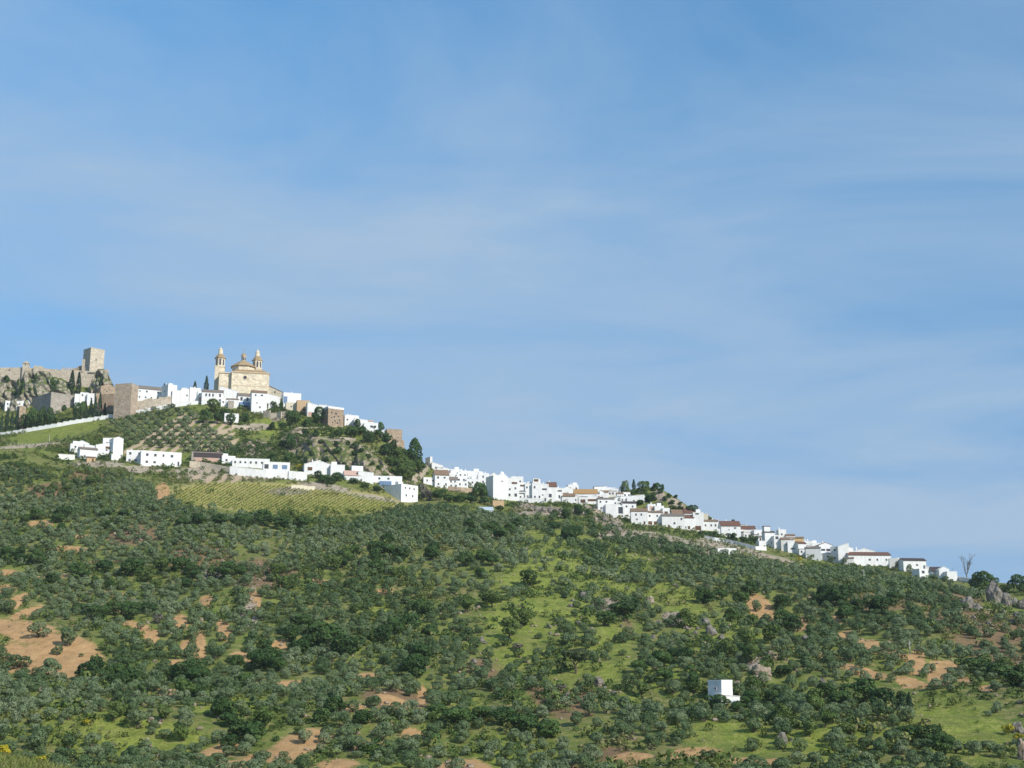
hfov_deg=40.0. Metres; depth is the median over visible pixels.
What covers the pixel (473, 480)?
white house
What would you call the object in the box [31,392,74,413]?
building
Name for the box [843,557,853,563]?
white house
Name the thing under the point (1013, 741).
olive tree
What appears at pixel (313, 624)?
oak tree
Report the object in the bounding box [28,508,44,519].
oak tree
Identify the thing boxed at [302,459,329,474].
white house
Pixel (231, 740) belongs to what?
oak tree
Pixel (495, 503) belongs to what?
stone hut
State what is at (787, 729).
olive tree
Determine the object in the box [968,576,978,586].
oak tree
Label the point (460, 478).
white house
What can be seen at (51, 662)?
olive tree
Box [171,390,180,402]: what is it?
white house
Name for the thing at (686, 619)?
leafy tree
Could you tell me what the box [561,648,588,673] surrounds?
tree
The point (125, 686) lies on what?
olive tree
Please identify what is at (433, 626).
oak tree
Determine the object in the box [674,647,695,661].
oak tree
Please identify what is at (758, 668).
boulder
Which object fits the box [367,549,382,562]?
oak tree
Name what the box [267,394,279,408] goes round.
white house
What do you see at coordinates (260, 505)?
vine row
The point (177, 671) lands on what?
oak tree
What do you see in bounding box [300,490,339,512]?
vine row
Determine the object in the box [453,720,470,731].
olive tree
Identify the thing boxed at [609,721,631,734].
olive tree
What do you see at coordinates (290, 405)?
white house
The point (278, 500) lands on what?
vine row
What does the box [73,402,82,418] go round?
oak tree
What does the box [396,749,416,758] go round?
olive tree
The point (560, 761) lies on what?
olive tree
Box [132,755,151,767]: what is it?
olive tree
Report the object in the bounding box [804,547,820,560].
white house
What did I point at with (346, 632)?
olive tree
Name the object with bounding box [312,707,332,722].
oak tree
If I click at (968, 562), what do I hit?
bare tree
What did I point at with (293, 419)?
oak tree
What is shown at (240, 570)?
oak tree
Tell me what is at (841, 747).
olive tree
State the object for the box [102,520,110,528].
oak tree
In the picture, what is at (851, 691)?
leafy tree
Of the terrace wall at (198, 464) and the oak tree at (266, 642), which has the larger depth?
the terrace wall at (198, 464)
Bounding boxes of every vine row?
[175,483,200,498]
[179,483,207,498]
[179,484,214,504]
[182,483,210,500]
[188,483,220,501]
[193,483,224,503]
[194,483,231,504]
[198,483,236,504]
[204,483,240,503]
[207,483,245,506]
[216,483,253,505]
[217,483,250,502]
[219,483,259,505]
[221,485,259,507]
[228,484,266,508]
[233,485,271,507]
[234,485,276,508]
[239,485,280,508]
[244,484,285,509]
[248,486,287,509]
[250,487,290,510]
[255,488,295,510]
[264,488,299,508]
[267,488,303,509]
[270,489,307,511]
[271,489,311,512]
[276,489,317,512]
[284,488,322,510]
[287,488,327,511]
[291,488,331,511]
[296,490,334,512]
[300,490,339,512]
[305,492,340,512]
[309,492,345,512]
[314,494,347,512]
[320,493,352,511]
[328,493,357,510]
[329,495,359,512]
[336,495,364,511]
[338,497,366,512]
[343,497,371,512]
[348,497,375,512]
[354,498,377,512]
[358,498,382,512]
[365,500,384,511]
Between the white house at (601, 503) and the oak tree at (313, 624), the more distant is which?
the white house at (601, 503)
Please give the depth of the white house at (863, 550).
807.70 m
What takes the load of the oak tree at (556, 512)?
on the hillside
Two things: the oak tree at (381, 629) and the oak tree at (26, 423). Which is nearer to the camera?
the oak tree at (381, 629)
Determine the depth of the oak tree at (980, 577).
662.32 m
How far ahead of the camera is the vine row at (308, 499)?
739.52 m
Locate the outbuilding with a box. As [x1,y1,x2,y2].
[228,401,233,408]
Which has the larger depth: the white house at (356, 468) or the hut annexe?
the white house at (356, 468)
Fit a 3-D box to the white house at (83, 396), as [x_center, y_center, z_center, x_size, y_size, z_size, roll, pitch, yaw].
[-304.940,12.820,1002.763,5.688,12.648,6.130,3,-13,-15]
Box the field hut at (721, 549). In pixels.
[716,548,735,553]
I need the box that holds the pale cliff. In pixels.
[296,438,388,475]
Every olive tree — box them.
[0,644,7,653]
[0,669,7,683]
[0,675,9,686]
[0,725,10,739]
[1,599,16,613]
[3,675,12,684]
[3,739,18,750]
[4,688,21,704]
[5,654,32,669]
[11,680,27,689]
[19,676,34,687]
[25,730,48,749]
[26,621,51,637]
[28,713,42,723]
[32,698,47,708]
[32,725,53,734]
[34,680,47,686]
[36,658,61,678]
[50,672,67,684]
[50,753,64,762]
[51,760,69,765]
[55,746,76,760]
[58,757,70,764]
[61,627,77,646]
[62,734,77,747]
[76,691,91,701]
[76,754,93,767]
[84,676,98,683]
[84,732,101,746]
[87,686,100,693]
[88,744,104,759]
[93,698,108,711]
[101,763,117,767]
[112,650,127,661]
[113,682,133,692]
[114,690,131,703]
[117,753,132,763]
[120,746,140,760]
[125,709,148,727]
[125,762,138,767]
[126,702,138,713]
[127,696,142,704]
[127,759,147,767]
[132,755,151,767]
[139,746,152,754]
[147,680,160,691]
[151,674,164,683]
[152,640,166,650]
[152,759,174,767]
[159,750,174,760]
[160,621,179,631]
[172,690,190,704]
[172,744,186,752]
[173,674,185,683]
[175,759,192,766]
[176,752,199,766]
[178,706,192,716]
[178,713,194,725]
[180,697,194,706]
[187,743,202,752]
[194,678,208,688]
[196,759,214,767]
[205,647,222,659]
[205,756,216,764]
[210,730,227,742]
[211,753,223,760]
[215,676,229,689]
[216,757,231,767]
[218,688,235,699]
[221,745,235,756]
[223,680,240,697]
[230,760,246,767]
[236,593,250,602]
[239,734,255,748]
[244,676,259,687]
[245,633,259,644]
[246,759,262,767]
[255,750,271,761]
[266,673,280,683]
[266,684,279,691]
[272,685,290,698]
[287,646,301,657]
[288,691,306,701]
[296,755,310,767]
[297,729,312,743]
[314,693,326,701]
[315,656,332,670]
[316,663,330,674]
[320,606,335,619]
[320,726,333,737]
[326,689,345,701]
[328,711,351,727]
[333,661,348,669]
[334,622,348,629]
[338,723,354,737]
[338,735,356,749]
[342,628,350,634]
[344,667,359,678]
[347,700,359,711]
[351,736,367,750]
[365,677,379,690]
[365,696,380,707]
[372,721,394,740]
[373,746,393,758]
[375,709,389,721]
[376,676,390,686]
[382,679,402,692]
[382,753,396,765]
[384,740,398,753]
[386,701,402,716]
[387,659,402,668]
[393,737,406,750]
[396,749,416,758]
[401,752,419,767]
[402,699,418,711]
[402,737,419,752]
[405,642,419,651]
[405,679,420,693]
[411,708,426,724]
[414,761,435,767]
[421,723,439,739]
[425,692,440,703]
[428,759,441,767]
[431,745,446,757]
[440,691,455,705]
[441,652,454,663]
[445,757,465,767]
[450,673,464,682]
[453,660,465,670]
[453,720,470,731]
[454,729,469,742]
[456,701,468,707]
[474,666,489,678]
[484,679,499,690]
[484,741,498,751]
[489,705,505,711]
[497,744,513,758]
[500,759,516,767]
[503,676,515,690]
[511,700,522,713]
[512,672,523,682]
[516,757,532,767]
[518,731,532,745]
[529,752,549,761]
[536,704,549,717]
[544,697,557,711]
[552,760,570,767]
[555,736,569,748]
[557,749,567,757]
[558,696,573,706]
[561,750,579,767]
[562,633,577,642]
[570,711,583,724]
[571,752,595,767]
[580,695,595,706]
[581,701,599,716]
[582,744,603,759]
[583,628,596,636]
[588,732,603,743]
[600,700,614,713]
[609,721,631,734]
[613,634,629,642]
[621,674,637,687]
[622,711,639,725]
[626,704,642,713]
[636,633,650,644]
[637,653,654,668]
[638,711,657,725]
[639,699,653,707]
[643,734,660,749]
[646,658,663,670]
[646,702,664,717]
[654,721,667,732]
[665,680,681,693]
[666,711,687,724]
[668,697,684,708]
[670,729,686,739]
[677,656,694,665]
[678,690,689,701]
[682,705,697,717]
[694,706,709,720]
[695,702,710,710]
[699,661,718,675]
[699,749,716,762]
[708,673,724,679]
[711,710,722,716]
[732,714,744,721]
[743,754,767,767]
[744,737,758,750]
[745,717,761,732]
[750,703,767,714]
[754,714,769,722]
[757,705,770,712]
[771,638,787,654]
[771,759,792,767]
[772,684,791,691]
[772,690,794,705]
[772,720,791,734]
[773,716,788,724]
[781,689,795,697]
[781,696,794,706]
[786,702,797,712]
[790,750,806,764]
[794,692,809,703]
[796,702,814,715]
[798,714,813,726]
[799,656,810,667]
[803,606,817,615]
[807,644,821,654]
[807,752,820,761]
[817,637,835,646]
[818,761,840,767]
[819,654,839,666]
[821,704,838,711]
[822,638,835,650]
[824,732,845,742]
[827,753,850,766]
[828,556,833,562]
[828,726,847,738]
[830,740,846,753]
[843,647,858,662]
[848,697,858,704]
[854,708,871,718]
[857,751,876,766]
[858,737,872,749]
[865,621,882,635]
[868,741,888,760]
[870,698,885,712]
[872,736,886,748]
[875,705,894,719]
[879,642,889,648]
[883,729,903,741]
[891,617,907,626]
[891,667,911,674]
[893,739,909,754]
[895,631,912,642]
[896,705,914,721]
[905,752,921,765]
[906,564,912,573]
[912,738,932,752]
[922,754,948,767]
[923,595,933,604]
[924,663,935,672]
[928,752,943,761]
[940,576,948,581]
[940,673,957,685]
[946,667,956,681]
[946,740,962,752]
[963,740,981,754]
[979,740,998,752]
[980,641,992,650]
[989,745,1006,756]
[990,680,1002,691]
[1006,630,1019,639]
[1011,737,1023,748]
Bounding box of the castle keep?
[83,347,104,370]
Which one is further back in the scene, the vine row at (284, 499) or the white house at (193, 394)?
the white house at (193, 394)
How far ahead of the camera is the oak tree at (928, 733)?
304.72 m
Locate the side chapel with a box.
[269,386,282,398]
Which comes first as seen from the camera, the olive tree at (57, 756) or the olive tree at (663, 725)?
the olive tree at (57, 756)
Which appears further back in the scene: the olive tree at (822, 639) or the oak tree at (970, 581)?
the oak tree at (970, 581)
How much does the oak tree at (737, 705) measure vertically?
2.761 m
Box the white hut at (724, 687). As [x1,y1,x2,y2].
[707,680,732,699]
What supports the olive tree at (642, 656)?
on the hillside
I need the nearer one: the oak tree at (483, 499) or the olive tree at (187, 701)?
the olive tree at (187, 701)
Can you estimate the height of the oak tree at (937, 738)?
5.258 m
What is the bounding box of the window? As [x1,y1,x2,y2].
[618,507,622,513]
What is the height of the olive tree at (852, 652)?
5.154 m
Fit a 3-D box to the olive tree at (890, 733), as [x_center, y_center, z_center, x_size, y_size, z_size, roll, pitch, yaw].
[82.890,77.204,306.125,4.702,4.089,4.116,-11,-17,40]
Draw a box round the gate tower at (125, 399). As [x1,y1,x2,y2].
[113,383,138,418]
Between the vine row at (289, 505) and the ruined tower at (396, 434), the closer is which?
the vine row at (289, 505)
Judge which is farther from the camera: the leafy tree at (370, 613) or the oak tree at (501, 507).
the oak tree at (501, 507)
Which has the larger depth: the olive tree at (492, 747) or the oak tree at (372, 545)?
the oak tree at (372, 545)
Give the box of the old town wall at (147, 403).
[137,396,171,409]
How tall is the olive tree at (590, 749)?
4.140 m
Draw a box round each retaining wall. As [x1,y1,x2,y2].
[448,486,471,492]
[519,497,543,503]
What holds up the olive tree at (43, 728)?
on the hillside
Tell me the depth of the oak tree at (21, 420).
974.19 m
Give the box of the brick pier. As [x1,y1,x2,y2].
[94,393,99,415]
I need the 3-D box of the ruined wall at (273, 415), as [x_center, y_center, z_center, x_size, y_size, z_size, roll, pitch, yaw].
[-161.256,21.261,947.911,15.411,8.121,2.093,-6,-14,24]
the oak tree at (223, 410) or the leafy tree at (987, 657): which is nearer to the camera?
the leafy tree at (987, 657)
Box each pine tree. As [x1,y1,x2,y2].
[407,437,422,460]
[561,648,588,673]
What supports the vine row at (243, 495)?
on the hillside
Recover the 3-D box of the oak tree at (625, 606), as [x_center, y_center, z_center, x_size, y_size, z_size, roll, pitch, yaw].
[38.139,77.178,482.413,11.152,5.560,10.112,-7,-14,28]
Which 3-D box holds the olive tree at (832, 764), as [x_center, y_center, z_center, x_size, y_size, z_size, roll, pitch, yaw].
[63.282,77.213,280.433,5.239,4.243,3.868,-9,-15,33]
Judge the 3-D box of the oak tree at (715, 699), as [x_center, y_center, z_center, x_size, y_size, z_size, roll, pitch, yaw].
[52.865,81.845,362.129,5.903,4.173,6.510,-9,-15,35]
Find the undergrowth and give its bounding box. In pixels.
[0,404,1023,767]
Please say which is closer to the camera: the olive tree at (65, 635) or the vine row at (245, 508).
the olive tree at (65, 635)
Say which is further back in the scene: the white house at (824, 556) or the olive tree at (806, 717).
the white house at (824, 556)
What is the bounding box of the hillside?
[0,387,1023,767]
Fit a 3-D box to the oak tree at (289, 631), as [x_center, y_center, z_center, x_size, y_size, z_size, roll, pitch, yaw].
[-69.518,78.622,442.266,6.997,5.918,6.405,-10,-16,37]
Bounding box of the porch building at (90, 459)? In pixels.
[86,456,95,461]
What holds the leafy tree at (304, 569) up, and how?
on the hillside
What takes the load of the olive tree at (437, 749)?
on the hillside
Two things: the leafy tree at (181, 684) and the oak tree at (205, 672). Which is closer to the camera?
the leafy tree at (181, 684)
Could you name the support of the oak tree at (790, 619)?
on the hillside
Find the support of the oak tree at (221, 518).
on the hillside
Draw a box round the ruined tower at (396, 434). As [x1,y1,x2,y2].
[384,429,403,448]
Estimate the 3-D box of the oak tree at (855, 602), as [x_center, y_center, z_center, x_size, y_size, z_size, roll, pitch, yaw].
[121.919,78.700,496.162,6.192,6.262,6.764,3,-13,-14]
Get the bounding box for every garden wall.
[705,535,766,550]
[957,576,970,581]
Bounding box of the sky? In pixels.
[0,0,1023,583]
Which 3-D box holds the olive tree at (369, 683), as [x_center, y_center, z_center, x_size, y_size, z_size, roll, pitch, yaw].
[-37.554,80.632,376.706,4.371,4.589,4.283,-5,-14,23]
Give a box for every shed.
[191,451,223,462]
[478,507,493,511]
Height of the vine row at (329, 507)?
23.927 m
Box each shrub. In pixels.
[0,744,10,753]
[35,755,48,761]
[152,614,163,622]
[418,483,426,497]
[425,489,432,500]
[511,643,523,649]
[556,684,565,690]
[1001,724,1014,734]
[1013,733,1023,738]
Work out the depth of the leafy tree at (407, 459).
865.81 m
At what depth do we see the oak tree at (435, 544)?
590.31 m
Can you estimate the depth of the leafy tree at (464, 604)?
481.63 m
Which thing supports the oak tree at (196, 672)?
on the hillside
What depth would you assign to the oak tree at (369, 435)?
897.04 m
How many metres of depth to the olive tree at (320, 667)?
398.22 m
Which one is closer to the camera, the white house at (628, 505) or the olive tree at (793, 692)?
the olive tree at (793, 692)
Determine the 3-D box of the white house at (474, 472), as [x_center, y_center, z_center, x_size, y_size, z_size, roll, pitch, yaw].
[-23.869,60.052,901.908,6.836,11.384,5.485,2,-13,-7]
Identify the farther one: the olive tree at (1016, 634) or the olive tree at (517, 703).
the olive tree at (1016, 634)
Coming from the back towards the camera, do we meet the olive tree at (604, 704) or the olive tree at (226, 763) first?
the olive tree at (604, 704)
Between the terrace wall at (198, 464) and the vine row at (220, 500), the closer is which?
the vine row at (220, 500)
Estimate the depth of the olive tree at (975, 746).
293.72 m
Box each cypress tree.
[0,415,2,431]
[4,407,9,430]
[10,412,13,429]
[15,410,18,428]
[68,370,74,394]
[75,372,81,393]
[83,402,88,417]
[88,398,92,415]
[93,397,96,416]
[97,393,102,415]
[103,402,106,414]
[204,375,208,389]
[632,479,635,489]
[890,691,895,712]
[898,693,904,709]
[906,692,912,712]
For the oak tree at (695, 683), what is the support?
on the hillside
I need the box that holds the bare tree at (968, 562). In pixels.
[961,553,975,577]
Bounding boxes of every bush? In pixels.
[19,380,23,393]
[50,379,59,392]
[284,454,292,460]
[332,446,341,453]
[645,494,656,502]
[651,482,660,490]
[730,532,737,540]
[739,536,748,542]
[749,536,758,542]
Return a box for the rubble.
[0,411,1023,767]
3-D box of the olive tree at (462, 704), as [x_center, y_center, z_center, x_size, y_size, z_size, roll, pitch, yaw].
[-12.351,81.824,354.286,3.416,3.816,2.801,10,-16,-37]
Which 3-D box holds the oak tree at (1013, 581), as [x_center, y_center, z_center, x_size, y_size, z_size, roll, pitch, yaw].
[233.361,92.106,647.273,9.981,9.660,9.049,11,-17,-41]
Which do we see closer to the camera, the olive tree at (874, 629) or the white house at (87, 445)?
the olive tree at (874, 629)
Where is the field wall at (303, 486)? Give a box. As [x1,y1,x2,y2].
[291,485,314,489]
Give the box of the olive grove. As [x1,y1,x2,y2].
[0,403,1023,767]
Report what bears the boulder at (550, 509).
on the hillside
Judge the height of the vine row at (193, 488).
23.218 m
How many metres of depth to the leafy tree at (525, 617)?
464.74 m
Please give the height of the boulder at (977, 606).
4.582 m
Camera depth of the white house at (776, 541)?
807.28 m
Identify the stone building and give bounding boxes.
[98,383,114,393]
[99,394,114,412]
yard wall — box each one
[58,454,74,459]
[288,471,306,480]
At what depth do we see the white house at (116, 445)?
824.30 m
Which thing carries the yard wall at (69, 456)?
on the hillside
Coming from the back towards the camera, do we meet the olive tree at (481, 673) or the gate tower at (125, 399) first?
the gate tower at (125, 399)
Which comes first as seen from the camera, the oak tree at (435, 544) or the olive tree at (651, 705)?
the olive tree at (651, 705)
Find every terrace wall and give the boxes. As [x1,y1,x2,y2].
[189,461,229,472]
[230,466,265,477]
[231,425,249,428]
[340,437,355,440]
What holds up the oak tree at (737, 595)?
on the hillside
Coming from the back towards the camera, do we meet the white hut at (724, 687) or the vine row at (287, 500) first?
the vine row at (287, 500)
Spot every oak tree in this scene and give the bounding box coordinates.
[0,546,15,557]
[13,553,25,559]
[15,545,25,553]
[18,414,25,427]
[19,514,29,521]
[24,412,32,427]
[25,549,45,564]
[27,407,37,425]
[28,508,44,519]
[37,406,47,425]
[44,407,54,424]
[44,573,60,582]
[51,513,65,522]
[53,506,72,517]
[56,522,66,528]
[68,562,86,573]
[71,602,84,611]
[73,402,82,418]
[74,661,100,676]
[77,568,89,576]
[79,401,85,417]
[83,604,110,618]
[89,656,104,668]
[91,575,100,584]
[95,560,113,572]
[98,509,111,515]
[99,665,115,675]
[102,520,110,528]
[104,579,115,589]
[104,600,121,615]
[105,672,125,683]
[108,662,124,673]
[117,667,140,684]
[118,510,129,515]
[120,557,144,575]
[120,601,142,619]
[140,602,156,613]
[169,556,194,571]
[171,660,199,677]
[176,517,188,523]
[181,578,192,587]
[182,565,201,578]
[184,668,201,680]
[188,658,207,667]
[190,684,206,694]
[191,513,205,523]
[199,409,212,422]
[200,668,210,676]
[206,566,219,576]
[210,513,227,523]
[210,698,237,713]
[211,697,230,716]
[213,412,223,424]
[217,561,236,576]
[218,711,237,726]
[219,408,230,416]
[220,734,238,747]
[226,413,234,424]
[227,719,244,736]
[229,654,244,667]
[230,514,252,527]
[234,566,247,574]
[236,673,253,683]
[238,720,266,739]
[241,412,249,420]
[246,651,274,669]
[248,649,266,663]
[253,509,273,525]
[256,639,272,648]
[263,646,281,663]
[267,656,286,671]
[268,422,274,430]
[273,515,290,528]
[279,422,287,429]
[279,440,285,445]
[281,624,301,641]
[284,410,300,425]
[286,433,295,450]
[286,639,309,652]
[293,516,310,525]
[293,614,312,624]
[300,634,319,648]
[302,428,308,435]
[303,418,311,425]
[307,620,328,631]
[311,406,324,422]
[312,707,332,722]
[313,429,319,436]
[314,470,321,477]
[316,623,344,644]
[318,474,326,482]
[323,696,347,715]
[326,477,336,483]
[329,635,362,653]
[332,472,341,480]
[333,429,341,435]
[337,557,347,568]
[344,426,358,437]
[348,478,358,482]
[350,442,359,449]
[352,709,374,724]
[354,419,360,426]
[357,426,367,435]
[361,483,369,487]
[362,432,374,441]
[367,540,385,551]
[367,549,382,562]
[368,558,384,572]
[372,625,393,643]
[373,485,382,490]
[374,429,383,436]
[376,543,386,553]
[378,422,384,430]
[378,443,393,455]
[379,533,395,542]
[380,433,392,442]
[382,543,395,556]
[385,616,404,634]
[390,439,396,450]
[392,546,410,559]
[400,613,421,626]
[401,656,429,676]
[404,655,420,665]
[406,620,419,631]
[407,599,434,615]
[409,653,425,666]
[411,643,432,655]
[412,644,430,657]
[423,546,440,559]
[423,624,438,632]
[425,627,437,635]
[428,541,440,547]
[428,704,447,714]
[432,490,442,500]
[441,706,476,722]
[443,494,456,500]
[455,495,466,501]
[457,551,474,566]
[463,518,474,527]
[464,527,478,534]
[465,495,476,502]
[471,706,491,719]
[472,482,487,497]
[475,549,490,562]
[475,567,486,575]
[479,496,488,502]
[481,522,495,532]
[485,554,499,565]
[486,520,498,529]
[490,706,514,724]
[493,527,506,537]
[495,505,503,511]
[504,523,517,531]
[508,712,539,733]
[512,517,523,525]
[534,720,560,738]
[547,521,560,528]
[550,509,559,516]
[560,508,570,518]
[561,526,575,536]
[563,531,576,538]
[568,525,582,537]
[573,505,583,515]
[584,508,590,514]
[594,611,616,625]
[609,601,637,615]
[626,596,642,604]
[631,660,647,669]
[647,651,663,662]
[654,651,674,666]
[656,668,673,679]
[667,648,678,657]
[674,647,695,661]
[683,664,698,673]
[686,505,697,510]
[686,672,699,691]
[694,587,712,603]
[703,592,715,603]
[704,694,730,707]
[714,589,727,598]
[723,608,741,621]
[730,702,745,711]
[732,591,749,603]
[735,644,750,650]
[740,690,760,703]
[741,581,760,595]
[762,689,780,701]
[773,594,791,608]
[773,609,789,624]
[774,665,792,676]
[782,614,801,632]
[812,593,825,604]
[816,585,829,593]
[816,682,837,697]
[820,583,836,596]
[825,587,848,605]
[827,690,851,703]
[835,605,853,621]
[838,602,854,610]
[839,584,854,596]
[839,683,861,690]
[849,678,877,703]
[852,599,865,614]
[862,595,883,609]
[867,687,896,706]
[870,597,890,612]
[884,591,901,605]
[895,691,907,701]
[895,724,920,741]
[913,724,946,746]
[931,733,954,754]
[953,657,987,670]
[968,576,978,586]
[971,570,993,589]
[983,662,1012,678]
[999,584,1012,593]
[1004,664,1023,686]
[1007,574,1023,591]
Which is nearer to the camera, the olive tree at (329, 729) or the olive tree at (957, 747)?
the olive tree at (957, 747)
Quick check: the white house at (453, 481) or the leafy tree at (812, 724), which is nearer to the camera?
the leafy tree at (812, 724)
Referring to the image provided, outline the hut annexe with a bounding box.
[718,694,739,704]
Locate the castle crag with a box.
[0,369,112,411]
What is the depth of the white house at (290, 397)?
977.26 m
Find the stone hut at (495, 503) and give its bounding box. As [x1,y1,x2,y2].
[491,500,503,507]
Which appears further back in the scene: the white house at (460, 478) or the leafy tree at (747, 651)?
the white house at (460, 478)
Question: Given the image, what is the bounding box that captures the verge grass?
[0,751,74,767]
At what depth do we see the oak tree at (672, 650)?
413.02 m
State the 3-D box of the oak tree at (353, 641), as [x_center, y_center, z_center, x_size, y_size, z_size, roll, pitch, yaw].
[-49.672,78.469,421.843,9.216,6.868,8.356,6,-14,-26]
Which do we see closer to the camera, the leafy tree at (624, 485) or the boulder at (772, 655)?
the boulder at (772, 655)
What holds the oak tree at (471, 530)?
on the hillside
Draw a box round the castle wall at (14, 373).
[0,359,108,386]
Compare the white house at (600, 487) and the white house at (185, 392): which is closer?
the white house at (600, 487)
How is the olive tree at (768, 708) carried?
on the hillside
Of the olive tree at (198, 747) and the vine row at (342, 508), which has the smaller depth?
the olive tree at (198, 747)
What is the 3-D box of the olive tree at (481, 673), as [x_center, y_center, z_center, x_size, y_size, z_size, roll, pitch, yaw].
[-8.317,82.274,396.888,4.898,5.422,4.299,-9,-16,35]
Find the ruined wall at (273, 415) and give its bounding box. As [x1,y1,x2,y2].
[263,410,281,418]
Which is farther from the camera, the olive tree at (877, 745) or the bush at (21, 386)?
the bush at (21, 386)
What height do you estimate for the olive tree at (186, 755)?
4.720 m
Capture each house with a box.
[4,400,10,411]
[16,400,30,406]
[69,441,79,453]
[74,394,79,406]
[77,447,97,457]
[79,440,89,446]
[80,392,86,402]
[83,444,94,447]
[87,393,94,405]
[95,442,110,455]
[103,438,111,442]
[109,437,123,454]
[110,454,120,459]
[126,449,140,462]
[138,385,161,400]
[139,450,181,466]
[161,382,176,397]
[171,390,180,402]
[179,386,189,401]
[189,387,200,401]
[197,391,201,402]
[201,389,223,404]
[219,386,238,398]
[220,399,225,406]
[221,453,234,463]
[224,413,238,422]
[226,398,238,407]
[232,458,269,467]
[236,393,249,407]
[250,390,267,412]
[262,461,289,478]
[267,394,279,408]
[281,392,300,406]
[283,396,287,403]
[285,402,295,410]
[296,400,309,412]
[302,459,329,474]
[306,402,321,416]
[321,406,343,426]
[330,462,344,475]
[343,413,358,425]
[343,470,360,479]
[350,463,362,470]
[353,418,367,425]
[358,471,373,483]
[363,422,377,432]
[374,476,401,486]
[384,481,417,501]
[421,477,433,485]
[425,457,431,466]
[431,462,442,469]
[432,470,448,487]
[449,467,459,472]
[449,477,457,486]
[455,476,466,480]
[457,469,466,475]
[458,480,467,487]
[460,469,470,475]
[466,476,478,486]
[471,469,478,477]
[477,471,487,482]
[486,475,507,499]
[508,476,518,500]
[510,473,522,481]
[519,482,525,497]
[525,482,531,497]
[532,478,541,498]
[542,482,548,501]
[546,480,556,501]
[557,488,562,501]
[562,493,574,502]
[563,486,572,492]
[566,483,578,488]
[573,489,597,495]
[575,495,581,503]
[578,493,586,504]
[588,494,597,504]
[593,486,605,490]
[596,491,604,497]
[596,498,613,511]
[599,489,608,497]
[605,504,616,517]
[608,491,616,496]
[616,491,623,496]
[616,494,644,502]
[617,506,624,517]
[619,497,626,500]
[620,500,635,517]
[627,497,635,500]
[630,508,647,524]
[646,503,655,510]
[648,511,662,525]
[654,503,663,510]
[661,513,684,528]
[662,508,669,513]
[670,509,683,513]
[683,508,694,514]
[683,515,693,529]
[692,509,703,530]
[704,518,717,530]
[716,519,740,537]
[741,524,755,532]
[742,530,751,537]
[752,530,761,535]
[756,541,765,546]
[761,526,774,546]
[772,532,781,549]
[776,528,785,536]
[780,537,793,551]
[784,534,794,536]
[787,538,795,552]
[794,537,803,541]
[795,541,806,554]
[798,549,804,555]
[802,539,812,545]
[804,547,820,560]
[811,540,820,545]
[814,541,832,552]
[821,552,829,560]
[830,546,837,562]
[837,543,848,563]
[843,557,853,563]
[846,552,890,565]
[853,547,875,551]
[888,558,897,567]
[898,558,926,571]
[912,569,927,577]
[928,567,939,575]
[936,566,949,578]
[943,568,957,580]
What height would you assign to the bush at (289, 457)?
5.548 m
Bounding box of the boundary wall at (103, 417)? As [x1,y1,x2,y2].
[0,401,197,434]
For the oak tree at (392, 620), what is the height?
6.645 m
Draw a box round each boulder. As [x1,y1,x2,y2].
[547,505,553,512]
[592,677,603,684]
[646,595,654,603]
[701,618,709,624]
[705,624,716,635]
[750,664,771,675]
[766,650,779,660]
[777,732,787,744]
[960,596,973,609]
[972,603,982,611]
[985,580,1002,602]
[1000,592,1012,605]
[1011,722,1023,733]
[1012,597,1018,607]
[1017,738,1023,759]
[1018,598,1023,609]
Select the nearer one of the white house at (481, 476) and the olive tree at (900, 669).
the olive tree at (900, 669)
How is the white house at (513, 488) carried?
on the hillside
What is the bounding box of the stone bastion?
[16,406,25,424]
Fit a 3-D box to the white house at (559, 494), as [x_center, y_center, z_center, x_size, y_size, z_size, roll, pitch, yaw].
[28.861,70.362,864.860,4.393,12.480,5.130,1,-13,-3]
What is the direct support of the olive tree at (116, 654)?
on the hillside
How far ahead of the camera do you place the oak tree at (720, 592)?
523.81 m
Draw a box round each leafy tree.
[46,483,55,490]
[63,485,70,490]
[66,489,74,497]
[85,476,95,485]
[93,474,100,482]
[94,493,105,501]
[107,701,125,720]
[140,568,156,581]
[149,579,161,587]
[153,557,168,574]
[157,704,172,721]
[164,664,176,680]
[173,724,188,740]
[175,678,196,693]
[207,398,220,412]
[252,705,273,723]
[270,563,286,574]
[276,575,297,591]
[293,727,305,733]
[298,564,310,574]
[324,554,342,570]
[331,572,341,581]
[341,546,353,562]
[349,604,361,612]
[351,544,359,552]
[358,609,377,617]
[361,597,374,602]
[384,456,395,465]
[388,566,405,576]
[391,448,402,457]
[391,463,405,475]
[395,458,404,466]
[398,455,413,466]
[400,468,413,480]
[406,463,415,477]
[415,460,425,474]
[460,596,476,612]
[478,591,487,604]
[484,590,499,606]
[501,617,520,637]
[509,608,534,625]
[520,569,536,585]
[620,480,629,491]
[636,682,649,695]
[637,481,649,491]
[675,608,696,626]
[716,637,737,656]
[737,630,754,643]
[742,644,760,664]
[747,614,758,619]
[747,674,760,687]
[758,655,774,670]
[762,624,780,642]
[769,703,792,720]
[802,721,818,736]
[806,688,824,710]
[819,709,836,727]
[840,716,856,734]
[843,687,862,701]
[976,654,991,663]
[994,656,1014,665]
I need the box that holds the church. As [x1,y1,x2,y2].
[214,348,269,393]
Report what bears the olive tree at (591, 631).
on the hillside
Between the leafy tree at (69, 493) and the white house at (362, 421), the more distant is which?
the white house at (362, 421)
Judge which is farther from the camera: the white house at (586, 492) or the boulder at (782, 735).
the white house at (586, 492)
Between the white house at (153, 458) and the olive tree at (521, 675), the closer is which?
the olive tree at (521, 675)
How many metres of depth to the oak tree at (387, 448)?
878.11 m
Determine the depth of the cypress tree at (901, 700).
338.13 m
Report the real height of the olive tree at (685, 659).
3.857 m
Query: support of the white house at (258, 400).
on the hillside
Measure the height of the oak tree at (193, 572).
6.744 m

